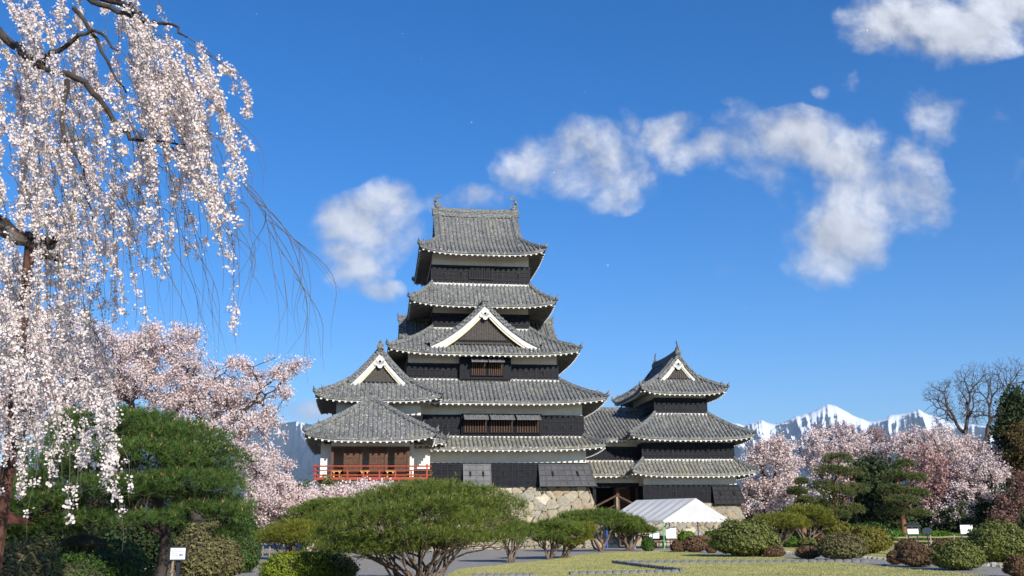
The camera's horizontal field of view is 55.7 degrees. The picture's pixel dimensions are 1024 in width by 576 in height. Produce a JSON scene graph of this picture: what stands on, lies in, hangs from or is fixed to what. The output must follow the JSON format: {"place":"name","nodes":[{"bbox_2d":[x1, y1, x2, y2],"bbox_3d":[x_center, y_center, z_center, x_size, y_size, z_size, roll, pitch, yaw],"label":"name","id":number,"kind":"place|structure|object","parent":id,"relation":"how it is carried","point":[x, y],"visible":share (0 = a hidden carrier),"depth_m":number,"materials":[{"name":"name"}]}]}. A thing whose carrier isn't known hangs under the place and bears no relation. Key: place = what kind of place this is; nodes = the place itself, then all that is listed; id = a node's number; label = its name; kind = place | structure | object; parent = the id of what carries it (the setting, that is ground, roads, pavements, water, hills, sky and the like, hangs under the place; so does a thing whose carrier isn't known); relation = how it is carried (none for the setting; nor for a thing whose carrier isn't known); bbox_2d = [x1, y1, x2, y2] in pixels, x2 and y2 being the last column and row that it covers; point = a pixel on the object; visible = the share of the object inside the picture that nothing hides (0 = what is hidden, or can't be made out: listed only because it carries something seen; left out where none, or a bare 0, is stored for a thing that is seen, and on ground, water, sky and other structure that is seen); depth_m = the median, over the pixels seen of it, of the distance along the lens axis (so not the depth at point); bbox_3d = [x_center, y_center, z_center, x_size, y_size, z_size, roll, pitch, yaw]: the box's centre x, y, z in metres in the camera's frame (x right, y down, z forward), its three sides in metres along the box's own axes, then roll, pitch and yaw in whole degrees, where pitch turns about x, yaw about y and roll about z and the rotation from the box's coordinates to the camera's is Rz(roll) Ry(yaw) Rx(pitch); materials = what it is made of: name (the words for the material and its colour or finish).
{"place":"outdoors","nodes":[
{"label":"outdoors","id":0,"kind":"place"},
{"bbox_2d":[8,511,34,523],"bbox_3d":[-12.009,4.757,18.422,4.300,3.000,3.200,-1,-14,0],"label":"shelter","id":1,"kind":"object","parent":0,"point":[13,518],"visible":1,"depth_m":19.60,"materials":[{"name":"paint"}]},
{"bbox_2d":[62,561,180,575],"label":"garden bed","id":2,"kind":"object","parent":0,"point":[169,573],"depth_m":37.61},
{"bbox_2d":[0,532,64,575],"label":"leafy bush","id":3,"kind":"object","parent":2,"relation":"on","point":[21,560],"visible":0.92,"depth_m":16.62,"materials":[{"name":"green plant"}]},
{"bbox_2d":[0,302,99,477],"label":"cherry tree","id":4,"kind":"object","parent":2,"relation":"on","point":[35,403],"visible":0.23,"depth_m":33.91,"materials":[{"name":"pink plant"}]},
{"bbox_2d":[58,529,107,563],"bbox_3d":[-10.122,6.503,22.725,1.214,1.650,1.052,-1,-14,0],"label":"stone lantern","id":5,"kind":"object","parent":2,"relation":"on","point":[82,541],"visible":0.41,"depth_m":22.57,"materials":[{"name":"stone"}]},
{"bbox_2d":[52,550,115,575],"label":"leafy bush","id":6,"kind":"object","parent":2,"relation":"on","point":[81,567],"visible":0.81,"depth_m":20.04,"materials":[{"name":"green plant"}]},
{"bbox_2d":[4,497,186,570],"bbox_3d":[-14.897,7.879,31.960,8.676,3.659,4.593,-1,-14,0],"label":"evergreen","id":7,"kind":"object","parent":2,"relation":"on","point":[147,540],"visible":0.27,"depth_m":31.12,"materials":[{"name":"green plant"}]},
{"bbox_2d":[49,534,155,575],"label":"leafy bush","id":8,"kind":"object","parent":2,"relation":"on","point":[127,561],"visible":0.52,"depth_m":25.50,"materials":[{"name":"green plant"}]},
{"bbox_2d":[1,399,260,575],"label":"pine","id":9,"kind":"object","parent":2,"relation":"on","point":[141,428],"visible":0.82,"depth_m":21.02,"materials":[{"name":"plant"}]},
{"bbox_2d":[0,314,315,533],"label":"cherry tree","id":10,"kind":"object","parent":2,"relation":"on","point":[196,403],"visible":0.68,"depth_m":43.64,"materials":[{"name":"pink plant"}]},
{"bbox_2d":[0,0,336,547],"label":"weeping cherry","id":11,"kind":"object","parent":2,"relation":"on","point":[158,87],"visible":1,"depth_m":9.28,"materials":[{"name":"pink plant"}]},
{"bbox_2d":[165,482,261,564],"bbox_3d":[-14.918,11.441,46.631,5.887,4.145,3.586,-1,-14,0],"label":"evergreen","id":12,"kind":"object","parent":2,"relation":"on","point":[178,528],"visible":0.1,"depth_m":45.95,"materials":[{"name":"plant"}]},
{"bbox_2d":[0,404,1000,529],"bbox_3d":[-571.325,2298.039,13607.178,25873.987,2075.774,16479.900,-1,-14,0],"label":"mountains","id":13,"kind":"structure","parent":0,"point":[296,447],"depth_m":16530.83,"materials":[{"name":"snow"}]},
{"bbox_2d":[0,0,1023,464],"label":"sky","id":14,"kind":"structure","parent":0,"point":[818,208],"materials":[{"name":"blue"}]},
{"bbox_2d":[235,542,1010,575],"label":"gravel path","id":15,"kind":"structure","parent":0,"point":[493,557],"depth_m":48.67,"materials":[{"name":"gravel"}]},
{"bbox_2d":[169,518,231,575],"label":"leafy bush","id":16,"kind":"object","parent":15,"relation":"on","point":[206,556],"visible":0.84,"depth_m":30.08,"materials":[{"name":"green plant"}]},
{"bbox_2d":[221,538,246,575],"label":"leafy bush","id":17,"kind":"object","parent":15,"relation":"on","point":[235,568],"visible":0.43,"depth_m":32.60,"materials":[{"name":"green plant"}]},
{"bbox_2d":[224,516,262,572],"bbox_3d":[-10.445,9.831,37.280,1.813,2.250,1.660,-1,-14,0],"label":"leafy bush","id":18,"kind":"object","parent":15,"relation":"on","point":[251,550],"visible":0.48,"depth_m":36.90,"materials":[{"name":"green plant"}]},
{"bbox_2d":[261,541,288,555],"bbox_3d":[-14.982,16.113,59.916,2.624,0.900,0.080,-1,-14,0],"label":"bamboo fence","id":19,"kind":"object","parent":15,"relation":"on","point":[269,549],"visible":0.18,"depth_m":59.89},
{"bbox_2d":[251,516,335,555],"bbox_3d":[-6.610,8.238,30.515,3.179,2.092,3.360,-1,-14,0],"label":"garden pine","id":20,"kind":"object","parent":15,"relation":"on","point":[280,532],"visible":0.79,"depth_m":30.04,"materials":[{"name":"green plant"}]},
{"bbox_2d":[254,549,334,575],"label":"boxwood","id":21,"kind":"object","parent":15,"relation":"on","point":[290,563],"visible":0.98,"depth_m":28.57,"materials":[{"name":"green plant"}]},
{"bbox_2d":[256,472,355,549],"bbox_3d":[-13.856,13.745,58.621,9.020,5.169,4.544,-1,-14,0],"label":"cherry tree","id":22,"kind":"object","parent":15,"relation":"on","point":[327,482],"visible":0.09,"depth_m":58.66,"materials":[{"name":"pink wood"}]},
{"bbox_2d":[226,448,393,555],"bbox_3d":[-10.679,11.310,50.803,9.434,5.957,4.737,-1,-14,0],"label":"cherry tree","id":23,"kind":"object","parent":15,"relation":"on","point":[274,505],"visible":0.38,"depth_m":50.09,"materials":[{"name":"pink plant"}]},
{"bbox_2d":[281,495,363,553],"bbox_3d":[-7.945,10.798,43.188,4.265,3.283,4.080,9,-17,-34],"label":"garden pine","id":24,"kind":"object","parent":15,"relation":"on","point":[311,508],"visible":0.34,"depth_m":42.83,"materials":[{"name":"green plant"}]},
{"bbox_2d":[310,550,360,575],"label":"boxwood","id":25,"kind":"object","parent":15,"relation":"on","point":[341,566],"visible":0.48,"depth_m":29.23,"materials":[{"name":"green plant"}]},
{"bbox_2d":[300,388,438,551],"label":"moon viewing turret","id":26,"kind":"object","parent":15,"relation":"on","point":[377,427],"visible":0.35,"depth_m":71.11,"materials":[{"name":"tile"}]},
{"bbox_2d":[343,449,359,476],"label":"lattice door","id":27,"kind":"structure","parent":26,"relation":"in","point":[351,456],"depth_m":70.98,"materials":[{"name":"wood"}]},
{"bbox_2d":[369,449,384,476],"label":"lattice door","id":28,"kind":"structure","parent":26,"relation":"in","point":[376,456],"depth_m":71.24,"materials":[{"name":"wood"}]},
{"bbox_2d":[394,449,406,476],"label":"lattice door","id":29,"kind":"structure","parent":26,"relation":"in","point":[400,454],"depth_m":71.47,"materials":[{"name":"wood"}]},
{"bbox_2d":[298,339,449,551],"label":"corner turret","id":30,"kind":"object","parent":15,"relation":"on","point":[386,377],"visible":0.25,"depth_m":75.35,"materials":[{"name":"tile"}]},
{"bbox_2d":[362,194,620,549],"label":"castle keep","id":31,"kind":"structure","parent":15,"relation":"on","point":[486,348],"depth_m":79.39,"materials":[{"name":"tile"}]},
{"bbox_2d":[469,268,480,279],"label":"window","id":32,"kind":"structure","parent":31,"relation":"in","point":[474,273],"depth_m":83.64,"materials":[{"name":"wood"}]},
{"bbox_2d":[481,268,492,279],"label":"window","id":33,"kind":"structure","parent":31,"relation":"in","point":[486,273],"depth_m":83.76,"materials":[{"name":"wood"}]},
{"bbox_2d":[488,515,543,562],"bbox_3d":[0.143,11.768,45.282,2.931,2.255,2.999,-1,-14,0],"label":"garden pine","id":34,"kind":"object","parent":15,"relation":"on","point":[532,528],"visible":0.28,"depth_m":45.08,"materials":[{"name":"green plant"}]},
{"bbox_2d":[471,538,590,549],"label":"bamboo fence","id":35,"kind":"object","parent":15,"relation":"on","point":[589,543],"visible":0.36,"depth_m":72.39,"materials":[{"name":"wood"}]},
{"bbox_2d":[528,516,587,558],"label":"garden pine","id":36,"kind":"object","parent":15,"relation":"on","point":[555,529],"visible":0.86,"depth_m":49.10,"materials":[{"name":"green plant"}]},
{"bbox_2d":[550,506,639,551],"bbox_3d":[5.345,15.808,63.593,5.778,3.164,5.165,9,-17,-33],"label":"garden pine","id":37,"kind":"object","parent":15,"relation":"on","point":[612,517],"visible":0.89,"depth_m":63.02,"materials":[{"name":"green plant"}]},
{"bbox_2d":[596,495,632,544],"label":"wooden gate roof","id":38,"kind":"structure","parent":15,"relation":"on","point":[616,497],"depth_m":77.80,"materials":[{"name":"wood"}]},
{"bbox_2d":[584,407,652,544],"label":"connecting gallery","id":39,"kind":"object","parent":15,"relation":"on","point":[612,461],"visible":0.39,"depth_m":85.93,"materials":[{"name":"paint"}]},
{"bbox_2d":[614,488,630,538],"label":"door","id":40,"kind":"structure","parent":39,"relation":"in","point":[625,493],"depth_m":87.20,"materials":[{"name":"wood"}]},
{"bbox_2d":[251,547,1007,575],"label":"fallen petals","id":41,"kind":"object","parent":15,"relation":"on","point":[685,570],"visible":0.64,"depth_m":36.00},
{"bbox_2d":[606,515,661,550],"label":"garden pine","id":42,"kind":"object","parent":15,"relation":"on","point":[644,527],"visible":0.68,"depth_m":64.79,"materials":[{"name":"green plant"}]},
{"bbox_2d":[640,536,655,550],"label":"azalea","id":43,"kind":"object","parent":15,"relation":"on","point":[647,544],"visible":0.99,"depth_m":62.49,"materials":[{"name":"green plant"}]},
{"bbox_2d":[649,527,658,543],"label":"display panel","id":44,"kind":"object","parent":15,"relation":"on","point":[654,535],"visible":0.48,"depth_m":70.29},
{"bbox_2d":[653,536,674,547],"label":"bench","id":45,"kind":"object","parent":15,"relation":"on","point":[661,539],"visible":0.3,"depth_m":71.80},
{"bbox_2d":[606,498,726,548],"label":"marquee tent","id":46,"kind":"object","parent":15,"relation":"on","point":[689,510],"visible":0.72,"depth_m":70.79,"materials":[{"name":"fabric"}]},
{"bbox_2d":[666,527,675,545],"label":"display panel","id":47,"kind":"object","parent":15,"relation":"on","point":[670,532],"visible":0.88,"depth_m":70.23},
{"bbox_2d":[668,539,685,551],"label":"azalea","id":48,"kind":"object","parent":15,"relation":"on","point":[676,545],"visible":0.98,"depth_m":59.88,"materials":[{"name":"orange plant"}]},
{"bbox_2d":[611,340,759,545],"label":"keep","id":49,"kind":"structure","parent":15,"relation":"on","point":[688,452],"depth_m":85.17,"materials":[{"name":"tile"}]},
{"bbox_2d":[677,530,694,539],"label":"azalea","id":50,"kind":"object","parent":15,"relation":"on","point":[683,534],"visible":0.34,"depth_m":77.70,"materials":[{"name":"green plant"}]},
{"bbox_2d":[683,535,707,551],"bbox_3d":[11.322,15.871,60.105,1.738,1.115,1.572,-1,-14,0],"label":"azalea","id":51,"kind":"object","parent":15,"relation":"on","point":[695,543],"visible":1,"depth_m":59.62,"materials":[{"name":"orange plant"}]},
{"bbox_2d":[703,530,713,543],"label":"azalea","id":52,"kind":"object","parent":15,"relation":"on","point":[707,533],"visible":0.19,"depth_m":78.66,"materials":[{"name":"green plant"}]},
{"bbox_2d":[705,544,717,552],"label":"azalea","id":53,"kind":"object","parent":15,"relation":"on","point":[708,549],"visible":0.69,"depth_m":57.42,"materials":[{"name":"orange plant"}]},
{"bbox_2d":[738,431,811,519],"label":"cherry tree","id":54,"kind":"object","parent":15,"relation":"on","point":[770,497],"visible":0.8,"depth_m":89.59,"materials":[{"name":"pink plant"}]},
{"bbox_2d":[745,490,850,537],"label":"conifer","id":55,"kind":"object","parent":15,"relation":"on","point":[780,531],"visible":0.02,"depth_m":94.00,"materials":[{"name":"plant"}]},
{"bbox_2d":[794,545,820,558],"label":"azalea","id":56,"kind":"object","parent":15,"relation":"on","point":[807,552],"visible":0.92,"depth_m":46.32,"materials":[{"name":"orange plant"}]},
{"bbox_2d":[813,530,870,559],"bbox_3d":[15.201,11.843,44.530,2.464,1.409,2.288,-1,-14,0],"label":"azalea","id":57,"kind":"object","parent":15,"relation":"on","point":[844,545],"visible":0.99,"depth_m":43.99,"materials":[{"name":"green plant"}]},
{"bbox_2d":[782,421,902,503],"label":"cherry tree","id":58,"kind":"object","parent":15,"relation":"on","point":[822,449],"visible":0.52,"depth_m":101.64,"materials":[{"name":"pink plant"}]},
{"bbox_2d":[810,417,892,495],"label":"cherry tree","id":59,"kind":"object","parent":15,"relation":"on","point":[878,434],"visible":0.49,"depth_m":123.29,"materials":[{"name":"pink plant"}]},
{"bbox_2d":[849,524,893,552],"bbox_3d":[19.852,14.020,54.096,2.806,1.684,2.347,-1,-14,0],"label":"azalea","id":60,"kind":"object","parent":15,"relation":"on","point":[876,539],"visible":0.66,"depth_m":53.44,"materials":[{"name":"green plant"}]},
{"bbox_2d":[824,446,923,532],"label":"conifer","id":61,"kind":"object","parent":15,"relation":"on","point":[870,500],"visible":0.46,"depth_m":86.63,"materials":[{"name":"plant"}]},
{"bbox_2d":[886,550,900,564],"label":"azalea","id":62,"kind":"object","parent":15,"relation":"on","point":[890,557],"visible":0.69,"depth_m":38.86,"materials":[{"name":"orange plant"}]},
{"bbox_2d":[785,551,1002,567],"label":"stone kerb","id":63,"kind":"structure","parent":15,"relation":"on","point":[995,564],"depth_m":44.73,"materials":[{"name":"stone"}]},
{"bbox_2d":[893,541,933,566],"bbox_3d":[15.446,10.176,36.956,1.669,1.003,1.592,-1,-14,0],"label":"azalea","id":64,"kind":"object","parent":15,"relation":"on","point":[916,554],"visible":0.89,"depth_m":36.54,"materials":[{"name":"orange plant"}]},
{"bbox_2d":[908,502,943,532],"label":"conifer","id":65,"kind":"object","parent":15,"relation":"on","point":[918,518],"visible":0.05,"depth_m":90.16,"materials":[{"name":"plant"}]},
{"bbox_2d":[873,421,1008,480],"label":"cherry tree","id":66,"kind":"object","parent":15,"relation":"on","point":[957,448],"visible":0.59,"depth_m":97.60,"materials":[{"name":"pink plant"}]},
{"bbox_2d":[927,539,991,569],"bbox_3d":[15.738,9.438,34.222,2.112,1.126,1.769,-1,-14,0],"label":"azalea","id":67,"kind":"object","parent":15,"relation":"on","point":[958,554],"visible":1,"depth_m":33.72,"materials":[{"name":"green plant"}]},
{"bbox_2d":[924,451,1012,527],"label":"cherry tree","id":68,"kind":"object","parent":15,"relation":"on","point":[997,473],"visible":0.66,"depth_m":89.17,"materials":[{"name":"pink plant"}]},
{"bbox_2d":[920,358,1023,465],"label":"bare tree","id":69,"kind":"object","parent":15,"relation":"on","point":[968,413],"visible":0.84,"depth_m":107.81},
{"bbox_2d":[920,469,1023,533],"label":"conifer","id":70,"kind":"object","parent":15,"relation":"on","point":[977,518],"visible":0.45,"depth_m":87.93,"materials":[{"name":"plant"}]},
{"bbox_2d":[963,516,1023,561],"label":"azalea","id":71,"kind":"object","parent":15,"relation":"on","point":[1002,541],"visible":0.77,"depth_m":39.82,"materials":[{"name":"green plant"}]},
{"bbox_2d":[984,469,1023,524],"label":"maple","id":72,"kind":"object","parent":15,"relation":"on","point":[1009,507],"visible":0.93,"depth_m":83.55,"materials":[{"name":"plant"}]},
{"bbox_2d":[985,381,1023,470],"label":"conifer","id":73,"kind":"object","parent":15,"relation":"on","point":[1012,405],"visible":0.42,"depth_m":96.96,"materials":[{"name":"plant"}]},
{"bbox_2d":[997,417,1023,493],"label":"ochre tree","id":74,"kind":"object","parent":15,"relation":"on","point":[1017,451],"visible":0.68,"depth_m":94.39,"materials":[{"name":"green plant"}]},
{"bbox_2d":[1002,554,1023,575],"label":"azalea","id":75,"kind":"object","parent":15,"relation":"on","point":[1013,565],"visible":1,"depth_m":29.24,"materials":[{"name":"orange plant"}]},
{"bbox_2d":[445,548,1004,575],"bbox_3d":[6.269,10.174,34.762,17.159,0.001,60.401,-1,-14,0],"label":"lawn","id":76,"kind":"structure","parent":0,"point":[830,573],"depth_m":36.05,"materials":[{"name":"green plant"}]},
{"bbox_2d":[300,471,536,575],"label":"garden pine","id":77,"kind":"object","parent":76,"relation":"on","point":[463,501],"visible":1,"depth_m":26.44,"materials":[{"name":"green plant"}]},
{"bbox_2d":[472,573,535,575],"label":"tile edging","id":78,"kind":"object","parent":76,"relation":"on","point":[505,574],"visible":1,"depth_m":32.41,"materials":[{"name":"stone"}]},
{"bbox_2d":[554,520,601,557],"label":"garden pine","id":79,"kind":"object","parent":76,"relation":"on","point":[591,527],"visible":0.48,"depth_m":50.27,"materials":[{"name":"green plant"}]},
{"bbox_2d":[569,569,678,574],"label":"tile edging","id":80,"kind":"object","parent":76,"relation":"on","point":[623,571],"visible":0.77,"depth_m":33.62,"materials":[{"name":"stone"}]},
{"bbox_2d":[612,560,683,571],"bbox_3d":[5.258,11.099,38.686,0.135,0.171,9.106,2,-14,-10],"label":"tile edging","id":81,"kind":"object","parent":76,"relation":"on","point":[646,565],"visible":0.78,"depth_m":37.95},
{"bbox_2d":[616,559,868,562],"bbox_3d":[9.977,12.001,42.505,11.008,0.171,0.136,-2,-14,6],"label":"tile edging","id":82,"kind":"object","parent":76,"relation":"on","point":[750,561],"visible":0.75,"depth_m":42.40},
{"bbox_2d":[708,516,783,556],"bbox_3d":[12.236,13.052,50.787,3.894,2.113,4.011,-1,-14,0],"label":"azalea","id":83,"kind":"object","parent":76,"relation":"on","point":[742,538],"visible":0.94,"depth_m":49.83,"materials":[{"name":"green plant"}]},
{"bbox_2d":[762,545,786,556],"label":"azalea","id":84,"kind":"object","parent":76,"relation":"on","point":[775,551],"visible":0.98,"depth_m":49.11,"materials":[{"name":"orange plant"}]},
{"bbox_2d":[782,544,996,563],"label":"lawn","id":85,"kind":"structure","parent":0,"point":[870,555],"depth_m":69.86,"materials":[{"name":"green plant"}]},
{"bbox_2d":[748,510,813,546],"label":"garden pine","id":86,"kind":"object","parent":85,"relation":"on","point":[783,521],"visible":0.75,"depth_m":63.34,"materials":[{"name":"green plant"}]},
{"bbox_2d":[781,530,807,546],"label":"azalea","id":87,"kind":"object","parent":85,"relation":"on","point":[794,539],"visible":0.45,"depth_m":70.64,"materials":[{"name":"green plant"}]},
{"bbox_2d":[785,476,817,535],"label":"red pine","id":88,"kind":"object","parent":85,"relation":"on","point":[798,490],"visible":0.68,"depth_m":77.92,"materials":[{"name":"green plant"}]},
{"bbox_2d":[796,537,817,547],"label":"azalea","id":89,"kind":"object","parent":85,"relation":"on","point":[808,541],"visible":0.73,"depth_m":67.80,"materials":[{"name":"green plant"}]},
{"bbox_2d":[780,502,840,538],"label":"garden pine","id":90,"kind":"object","parent":85,"relation":"on","point":[816,515],"visible":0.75,"depth_m":69.92,"materials":[{"name":"green plant"}]},
{"bbox_2d":[814,530,823,545],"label":"azalea","id":91,"kind":"object","parent":85,"relation":"on","point":[820,535],"visible":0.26,"depth_m":72.57,"materials":[{"name":"orange plant"}]},
{"bbox_2d":[806,451,872,520],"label":"red pine","id":92,"kind":"object","parent":85,"relation":"on","point":[835,488],"visible":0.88,"depth_m":81.72,"materials":[{"name":"green plant"}]},
{"bbox_2d":[822,520,856,540],"bbox_3d":[21.990,16.505,64.704,2.551,1.904,2.395,-1,-14,0],"label":"azalea","id":93,"kind":"object","parent":85,"relation":"on","point":[843,526],"visible":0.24,"depth_m":64.35,"materials":[{"name":"green plant"}]},
{"bbox_2d":[851,521,896,540],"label":"azalea","id":94,"kind":"object","parent":85,"relation":"on","point":[878,524],"visible":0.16,"depth_m":70.60,"materials":[{"name":"green plant"}]},
{"bbox_2d":[871,458,934,532],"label":"red pine","id":95,"kind":"object","parent":85,"relation":"on","point":[908,493],"visible":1,"depth_m":81.63,"materials":[{"name":"green plant"}]},
{"bbox_2d":[892,538,919,550],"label":"azalea","id":96,"kind":"object","parent":85,"relation":"on","point":[901,543],"visible":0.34,"depth_m":51.55,"materials":[{"name":"orange plant"}]},
{"bbox_2d":[904,524,920,542],"bbox_3d":[24.874,15.430,60.019,0.843,1.600,0.600,-1,-14,0],"label":"signboard","id":97,"kind":"object","parent":85,"relation":"on","point":[912,530],"visible":0.98,"depth_m":60.05},
{"bbox_2d":[922,528,931,545],"bbox_3d":[26.176,15.774,60.946,0.629,1.354,0.235,-1,-14,0],"label":"plaque","id":98,"kind":"object","parent":85,"relation":"on","point":[927,531],"visible":0.85,"depth_m":61.03,"materials":[{"name":"metal"}]},
{"bbox_2d":[893,535,969,545],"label":"log fence","id":99,"kind":"object","parent":85,"relation":"on","point":[930,537],"visible":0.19,"depth_m":71.56,"materials":[{"name":"wood"}]},
{"bbox_2d":[892,530,973,543],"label":"hedge","id":100,"kind":"object","parent":85,"relation":"on","point":[938,533],"visible":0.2,"depth_m":76.91,"materials":[{"name":"green plant"}]},
{"bbox_2d":[928,538,956,549],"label":"azalea","id":101,"kind":"object","parent":85,"relation":"on","point":[939,542],"visible":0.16,"depth_m":45.17,"materials":[{"name":"orange plant"}]},
{"bbox_2d":[959,524,972,540],"bbox_3d":[26.389,14.496,56.137,0.770,1.525,0.120,-1,-14,0],"label":"signboard","id":102,"kind":"object","parent":85,"relation":"on","point":[963,529],"visible":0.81,"depth_m":56.22},
{"label":"ground","id":103,"kind":"structure","parent":0,"visible":0},
{"bbox_2d":[0,223,55,574],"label":"branch prop","id":104,"kind":"object","parent":103,"relation":"on","point":[7,479],"visible":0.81,"depth_m":9.20,"materials":[{"name":"brown wood"}]},
{"bbox_2d":[168,546,187,575],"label":"signboard","id":105,"kind":"object","parent":103,"relation":"on","point":[178,554],"visible":1,"depth_m":18.61},
{"bbox_2d":[900,438,981,519],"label":"cherry tree","id":106,"kind":"object","parent":103,"relation":"on","point":[937,486],"visible":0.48,"depth_m":91.40,"materials":[{"name":"pink plant"}]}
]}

